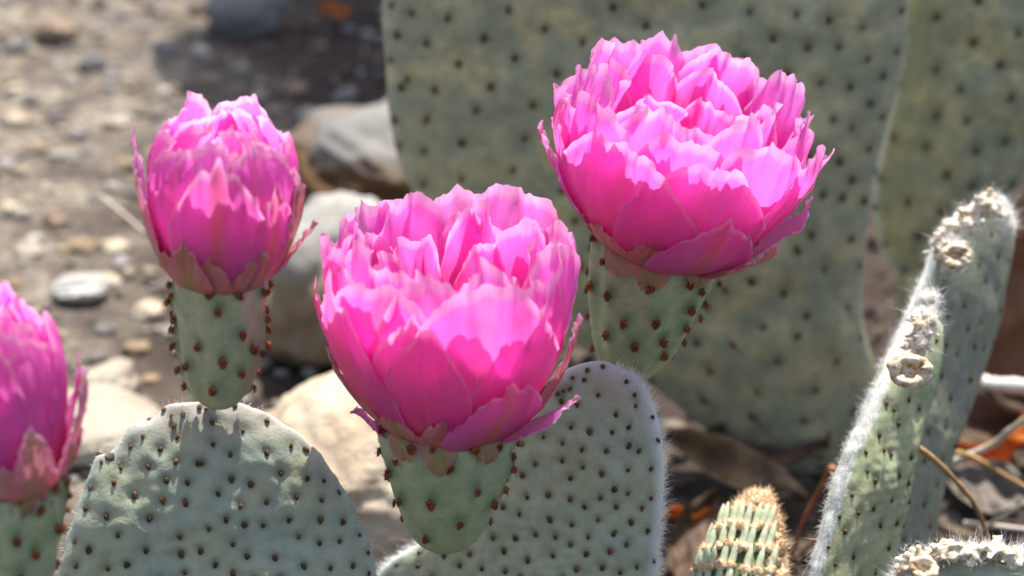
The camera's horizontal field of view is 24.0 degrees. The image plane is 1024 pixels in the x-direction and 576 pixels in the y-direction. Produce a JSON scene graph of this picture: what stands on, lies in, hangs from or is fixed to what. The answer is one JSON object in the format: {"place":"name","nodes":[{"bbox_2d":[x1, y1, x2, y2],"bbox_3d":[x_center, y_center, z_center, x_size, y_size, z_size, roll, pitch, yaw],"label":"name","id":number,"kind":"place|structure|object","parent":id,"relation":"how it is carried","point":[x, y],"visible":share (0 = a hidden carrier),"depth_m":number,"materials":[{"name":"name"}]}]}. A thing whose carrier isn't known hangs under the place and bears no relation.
{"place":"outdoors","nodes":[
{"label":"outdoors","id":0,"kind":"place"},
{"bbox_2d":[0,0,1023,575],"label":"ground","id":1,"kind":"structure","parent":0,"point":[74,184],"depth_m":1.13,"materials":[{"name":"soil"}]},
{"bbox_2d":[1,201,19,216],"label":"pebble","id":2,"kind":"object","parent":1,"relation":"on","point":[7,208],"visible":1,"depth_m":1.08,"materials":[{"name":"beige stone"}]},
{"bbox_2d":[0,276,23,289],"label":"pebble","id":3,"kind":"object","parent":1,"relation":"on","point":[15,283],"visible":0.66,"depth_m":1.01,"materials":[{"name":"beige stone"}]},
{"bbox_2d":[1,84,26,95],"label":"pebble","id":4,"kind":"object","parent":1,"relation":"on","point":[10,89],"visible":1,"depth_m":1.20,"materials":[{"name":"beige stone"}]},
{"bbox_2d":[3,113,28,127],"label":"pebble","id":5,"kind":"object","parent":1,"relation":"on","point":[13,120],"visible":1,"depth_m":1.17,"materials":[{"name":"beige stone"}]},
{"bbox_2d":[8,37,32,52],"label":"pebble","id":6,"kind":"object","parent":1,"relation":"on","point":[19,45],"visible":1,"depth_m":1.26,"materials":[{"name":"grey stone"}]},
{"bbox_2d":[14,240,43,256],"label":"pebble","id":7,"kind":"object","parent":1,"relation":"on","point":[27,247],"visible":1,"depth_m":1.04,"materials":[{"name":"beige stone"}]},
{"bbox_2d":[19,141,49,155],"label":"pebble","id":8,"kind":"object","parent":1,"relation":"on","point":[32,148],"visible":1,"depth_m":1.14,"materials":[{"name":"brown stone"}]},
{"bbox_2d":[0,281,89,575],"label":"prickly pear cactus","id":9,"kind":"object","parent":1,"relation":"on","point":[40,443],"visible":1,"depth_m":0.52,"materials":[{"name":"pink plant"}]},
{"bbox_2d":[37,182,53,194],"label":"pebble","id":10,"kind":"object","parent":1,"relation":"on","point":[46,188],"visible":1,"depth_m":1.10,"materials":[{"name":"beige stone"}]},
{"bbox_2d":[29,17,78,41],"bbox_3d":[-0.242,-0.137,1.273,0.027,0.012,0.019,0,27,0],"label":"rock","id":11,"kind":"object","parent":1,"relation":"on","point":[56,29],"visible":1,"depth_m":1.27,"materials":[{"name":"brown stone"}]},
{"bbox_2d":[43,208,69,228],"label":"pebble","id":12,"kind":"object","parent":1,"relation":"on","point":[55,218],"visible":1,"depth_m":1.07,"materials":[{"name":"brown stone"}]},
{"bbox_2d":[50,110,67,118],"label":"pebble","id":13,"kind":"object","parent":1,"relation":"on","point":[58,114],"visible":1,"depth_m":1.18,"materials":[{"name":"grey stone"}]},
{"bbox_2d":[66,154,82,162],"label":"pebble","id":14,"kind":"object","parent":1,"relation":"on","point":[72,158],"visible":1,"depth_m":1.13,"materials":[{"name":"grey stone"}]},
{"bbox_2d":[56,236,99,255],"bbox_3d":[-0.188,-0.017,1.043,0.019,0.010,0.013,-5,27,-10],"label":"pebble","id":15,"kind":"object","parent":1,"relation":"on","point":[82,245],"visible":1,"depth_m":1.04,"materials":[{"name":"beige stone"}]},
{"bbox_2d":[50,272,110,301],"bbox_3d":[-0.180,0.000,1.001,0.023,0.012,0.021,10,29,18],"label":"rock","id":16,"kind":"object","parent":1,"relation":"on","point":[88,287],"visible":1,"depth_m":1.00,"materials":[{"name":"white stone"}]},
{"bbox_2d":[78,52,107,72],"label":"rock","id":17,"kind":"object","parent":1,"relation":"on","point":[91,62],"visible":1,"depth_m":1.23,"materials":[{"name":"grey stone"}]},
{"bbox_2d":[87,194,101,203],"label":"pebble","id":18,"kind":"object","parent":1,"relation":"on","point":[93,198],"visible":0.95,"depth_m":1.09,"materials":[{"name":"grey stone"}]},
{"bbox_2d":[92,323,116,336],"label":"pebble","id":19,"kind":"object","parent":1,"relation":"on","point":[107,330],"visible":1,"depth_m":0.98,"materials":[{"name":"grey stone"}]},
{"bbox_2d":[104,271,116,278],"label":"pebble","id":20,"kind":"object","parent":1,"relation":"on","point":[107,274],"visible":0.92,"depth_m":1.02,"materials":[{"name":"beige stone"}]},
{"bbox_2d":[86,358,139,392],"bbox_3d":[-0.157,0.037,0.928,0.024,0.017,0.027,0,27,0],"label":"rock","id":21,"kind":"object","parent":1,"relation":"on","point":[119,373],"visible":0.54,"depth_m":0.93,"materials":[{"name":"beige stone"}]},
{"bbox_2d":[68,383,160,465],"bbox_3d":[-0.153,0.051,0.899,0.049,0.020,0.052,0,27,0],"label":"rock","id":22,"kind":"object","parent":1,"relation":"on","point":[112,413],"visible":0.42,"depth_m":0.89,"materials":[{"name":"beige stone"}]},
{"bbox_2d":[100,238,129,255],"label":"pebble","id":23,"kind":"object","parent":1,"relation":"on","point":[114,247],"visible":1,"depth_m":1.04,"materials":[{"name":"beige stone"}]},
{"bbox_2d":[105,114,135,128],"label":"pebble","id":24,"kind":"object","parent":1,"relation":"on","point":[122,120],"visible":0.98,"depth_m":1.16,"materials":[{"name":"beige stone"}]},
{"bbox_2d":[101,196,145,232],"bbox_3d":[-0.156,-0.030,0.970,0.002,0.005,0.032,-21,34,-35],"label":"straw","id":25,"kind":"object","parent":1,"relation":"on","point":[107,201],"visible":1,"depth_m":0.97,"materials":[{"name":"beige plant"}]},
{"bbox_2d":[115,156,132,172],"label":"pebble","id":26,"kind":"object","parent":1,"relation":"on","point":[123,163],"visible":0.9,"depth_m":1.12,"materials":[{"name":"beige stone"}]},
{"bbox_2d":[117,10,131,19],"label":"pebble","id":27,"kind":"object","parent":1,"relation":"on","point":[124,15],"visible":1,"depth_m":1.30,"materials":[{"name":"grey stone"}]},
{"bbox_2d":[122,82,138,91],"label":"pebble","id":28,"kind":"object","parent":1,"relation":"on","point":[130,87],"visible":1,"depth_m":1.21,"materials":[{"name":"brown stone"}]},
{"bbox_2d":[121,340,149,356],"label":"pebble","id":29,"kind":"object","parent":1,"relation":"on","point":[132,348],"visible":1,"depth_m":0.96,"materials":[{"name":"beige stone"}]},
{"bbox_2d":[130,299,164,319],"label":"pebble","id":30,"kind":"object","parent":1,"relation":"on","point":[147,309],"visible":0.98,"depth_m":0.99,"materials":[{"name":"beige stone"}]},
{"bbox_2d":[140,373,160,385],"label":"pebble","id":31,"kind":"object","parent":1,"relation":"on","point":[148,379],"visible":1,"depth_m":0.94,"materials":[{"name":"beige stone"}]},
{"bbox_2d":[151,40,178,56],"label":"pebble","id":32,"kind":"object","parent":1,"relation":"on","point":[161,48],"visible":1,"depth_m":1.25,"materials":[{"name":"grey stone"}]},
{"bbox_2d":[162,8,178,15],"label":"pebble","id":33,"kind":"object","parent":1,"relation":"on","point":[169,11],"visible":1,"depth_m":1.30,"materials":[{"name":"brown stone"}]},
{"bbox_2d":[200,72,218,82],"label":"pebble","id":34,"kind":"object","parent":1,"relation":"on","point":[209,77],"visible":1,"depth_m":1.22,"materials":[{"name":"grey stone"}]},
{"bbox_2d":[54,91,376,575],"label":"prickly pear cactus","id":35,"kind":"object","parent":1,"relation":"on","point":[217,479],"visible":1,"depth_m":0.59,"materials":[{"name":"green plant"}]},
{"bbox_2d":[203,0,289,36],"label":"rock","id":36,"kind":"object","parent":1,"relation":"on","point":[239,18],"visible":1,"depth_m":1.27,"materials":[{"name":"grey stone"}]},
{"bbox_2d":[282,81,308,94],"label":"pebble","id":37,"kind":"object","parent":1,"relation":"on","point":[293,88],"visible":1,"depth_m":1.20,"materials":[{"name":"grey stone"}]},
{"bbox_2d":[311,41,327,48],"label":"pebble","id":38,"kind":"object","parent":1,"relation":"on","point":[318,45],"visible":1,"depth_m":1.26,"materials":[{"name":"grey stone"}]},
{"bbox_2d":[265,190,377,366],"bbox_3d":[-0.067,-0.003,0.955,0.069,0.074,0.077,0,27,0],"label":"rock","id":39,"kind":"object","parent":1,"relation":"on","point":[296,336],"visible":0.35,"depth_m":0.93,"materials":[{"name":"grey stone"}]},
{"bbox_2d":[319,0,351,17],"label":"dry leaf","id":40,"kind":"object","parent":1,"relation":"on","point":[331,7],"visible":1,"depth_m":1.29,"materials":[{"name":"brown plant"}]},
{"bbox_2d":[265,369,415,572],"bbox_3d":[-0.051,0.067,0.832,0.093,0.074,0.082,0,27,0],"label":"rock","id":41,"kind":"object","parent":1,"relation":"on","point":[315,413],"visible":0.16,"depth_m":0.80,"materials":[{"name":"beige stone"}]},
{"bbox_2d":[332,85,357,103],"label":"pebble","id":42,"kind":"object","parent":1,"relation":"on","point":[347,94],"visible":1,"depth_m":1.20,"materials":[{"name":"grey stone"}]},
{"bbox_2d":[342,25,355,33],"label":"pebble","id":43,"kind":"object","parent":1,"relation":"on","point":[350,29],"visible":1,"depth_m":1.28,"materials":[{"name":"grey stone"}]},
{"bbox_2d":[290,99,412,204],"bbox_3d":[-0.061,-0.056,1.076,0.089,0.058,0.095,0,27,0],"label":"rock","id":44,"kind":"object","parent":1,"relation":"on","point":[347,148],"visible":0.41,"depth_m":1.04,"materials":[{"name":"grey stone"}]},
{"bbox_2d":[313,30,834,575],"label":"prickly pear cactus","id":45,"kind":"object","parent":1,"relation":"on","point":[687,180],"visible":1,"depth_m":0.61,"materials":[{"name":"pink plant"}]},
{"bbox_2d":[250,15,1023,559],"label":"leaf litter","id":46,"kind":"object","parent":1,"relation":"on","point":[682,477],"visible":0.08,"depth_m":0.87,"materials":[{"name":"brown plant"}]},
{"bbox_2d":[955,377,1023,455],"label":"dry leaf","id":47,"kind":"object","parent":46,"relation":"on","point":[992,415],"visible":0.37,"depth_m":0.88,"materials":[{"name":"brown plant"}]},
{"bbox_2d":[956,411,1023,463],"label":"dry leaf","id":48,"kind":"object","parent":47,"relation":"on","point":[1006,449],"visible":0.56,"depth_m":0.86,"materials":[{"name":"orange plant"}]},
{"bbox_2d":[981,375,1023,393],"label":"stick","id":49,"kind":"object","parent":47,"relation":"on","point":[1011,385],"visible":0.88,"depth_m":0.87,"materials":[{"name":"white wood"}]},
{"bbox_2d":[378,0,910,472],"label":"prickly pear cactus","id":50,"kind":"object","parent":1,"relation":"on","point":[776,354],"visible":0.53,"depth_m":0.84,"materials":[{"name":"green plant"}]},
{"bbox_2d":[661,505,713,522],"bbox_3d":[0.059,0.078,0.831,0.028,0.009,0.014,0,-2,-13],"label":"dry leaf","id":51,"kind":"object","parent":1,"relation":"on","point":[675,510],"visible":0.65,"depth_m":0.83,"materials":[{"name":"orange plant"}]},
{"bbox_2d":[667,485,722,575],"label":"dry leaf","id":52,"kind":"object","parent":1,"relation":"on","point":[686,537],"visible":0.69,"depth_m":0.82,"materials":[{"name":"brown plant"}]},
{"bbox_2d":[664,427,807,500],"bbox_3d":[0.079,0.063,0.851,0.055,0.012,0.017,25,75,9],"label":"dry leaf","id":53,"kind":"object","parent":1,"relation":"on","point":[729,461],"visible":0.92,"depth_m":0.85,"materials":[{"name":"plant"}]},
{"bbox_2d":[686,480,795,575],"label":"prickly pear cactus","id":54,"kind":"object","parent":1,"relation":"on","point":[749,539],"visible":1,"depth_m":0.67,"materials":[{"name":"green plant"}]},
{"bbox_2d":[704,423,830,465],"bbox_3d":[0.090,0.057,0.873,0.050,0.012,0.023,0,44,-6],"label":"dry leaf","id":55,"kind":"object","parent":1,"relation":"on","point":[778,457],"visible":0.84,"depth_m":0.87,"materials":[{"name":"brown plant"}]},
{"bbox_2d":[753,466,814,496],"bbox_3d":[0.092,0.068,0.850,0.030,0.009,0.011,6,28,12],"label":"dry leaf","id":56,"kind":"object","parent":1,"relation":"on","point":[806,483],"visible":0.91,"depth_m":0.85,"materials":[{"name":"grey plant"}]},
{"bbox_2d":[789,534,817,563],"bbox_3d":[0.095,0.081,0.765,0.011,0.029,0.020,0,27,0],"label":"dry stalk","id":57,"kind":"object","parent":1,"relation":"on","point":[804,549],"visible":0.52,"depth_m":0.77,"materials":[{"name":"brown plant"}]},
{"bbox_2d":[790,464,835,555],"bbox_3d":[0.096,0.071,0.770,0.012,0.036,0.007,0,27,0],"label":"dry stalk","id":58,"kind":"object","parent":1,"relation":"on","point":[816,497],"visible":0.97,"depth_m":0.77,"materials":[{"name":"brown plant"}]},
{"bbox_2d":[801,272,947,575],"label":"prickly pear cactus","id":59,"kind":"object","parent":1,"relation":"on","point":[865,512],"visible":1,"depth_m":0.67,"materials":[{"name":"green plant"}]},
{"bbox_2d":[847,182,1023,575],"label":"prickly pear cactus","id":60,"kind":"object","parent":1,"relation":"on","point":[969,258],"visible":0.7,"depth_m":0.74,"materials":[{"name":"green plant"}]},
{"bbox_2d":[872,0,1023,329],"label":"prickly pear cactus","id":61,"kind":"object","parent":1,"relation":"on","point":[955,130],"visible":0.69,"depth_m":0.90,"materials":[{"name":"green plant"}]},
{"bbox_2d":[872,523,1023,575],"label":"prickly pear cactus","id":62,"kind":"object","parent":1,"relation":"on","point":[995,556],"visible":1,"depth_m":0.59,"materials":[{"name":"green plant"}]},
{"bbox_2d":[918,445,989,538],"bbox_3d":[0.131,0.061,0.716,0.036,0.045,0.006,-14,30,-26],"label":"dry stalk","id":63,"kind":"object","parent":1,"relation":"on","point":[938,463],"visible":0.79,"depth_m":0.71,"materials":[{"name":"brown plant"}]},
{"bbox_2d":[947,460,1023,513],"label":"dry leaf","id":64,"kind":"object","parent":1,"relation":"on","point":[990,491],"visible":0.81,"depth_m":0.85,"materials":[{"name":"grey plant"}]},
{"bbox_2d":[952,417,1023,466],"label":"dry stalk","id":65,"kind":"object","parent":1,"relation":"on","point":[995,442],"visible":0.96,"depth_m":0.80,"materials":[{"name":"plant"}]},
{"bbox_2d":[955,450,1023,488],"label":"dry stalk","id":66,"kind":"object","parent":1,"relation":"on","point":[981,461],"visible":0.75,"depth_m":0.80,"materials":[{"name":"brown plant"}]},
{"bbox_2d":[963,520,1023,531],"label":"straw","id":67,"kind":"object","parent":1,"relation":"on","point":[972,524],"visible":0.94,"depth_m":0.80,"materials":[{"name":"white plant"}]},
{"bbox_2d":[978,502,1023,532],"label":"straw","id":68,"kind":"object","parent":1,"relation":"on","point":[1001,517],"visible":0.88,"depth_m":0.79,"materials":[{"name":"grey plant"}]},
{"bbox_2d":[983,197,1023,396],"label":"dry leaf","id":69,"kind":"object","parent":1,"relation":"on","point":[1006,358],"visible":0.3,"depth_m":0.90,"materials":[{"name":"plant"}]}
]}

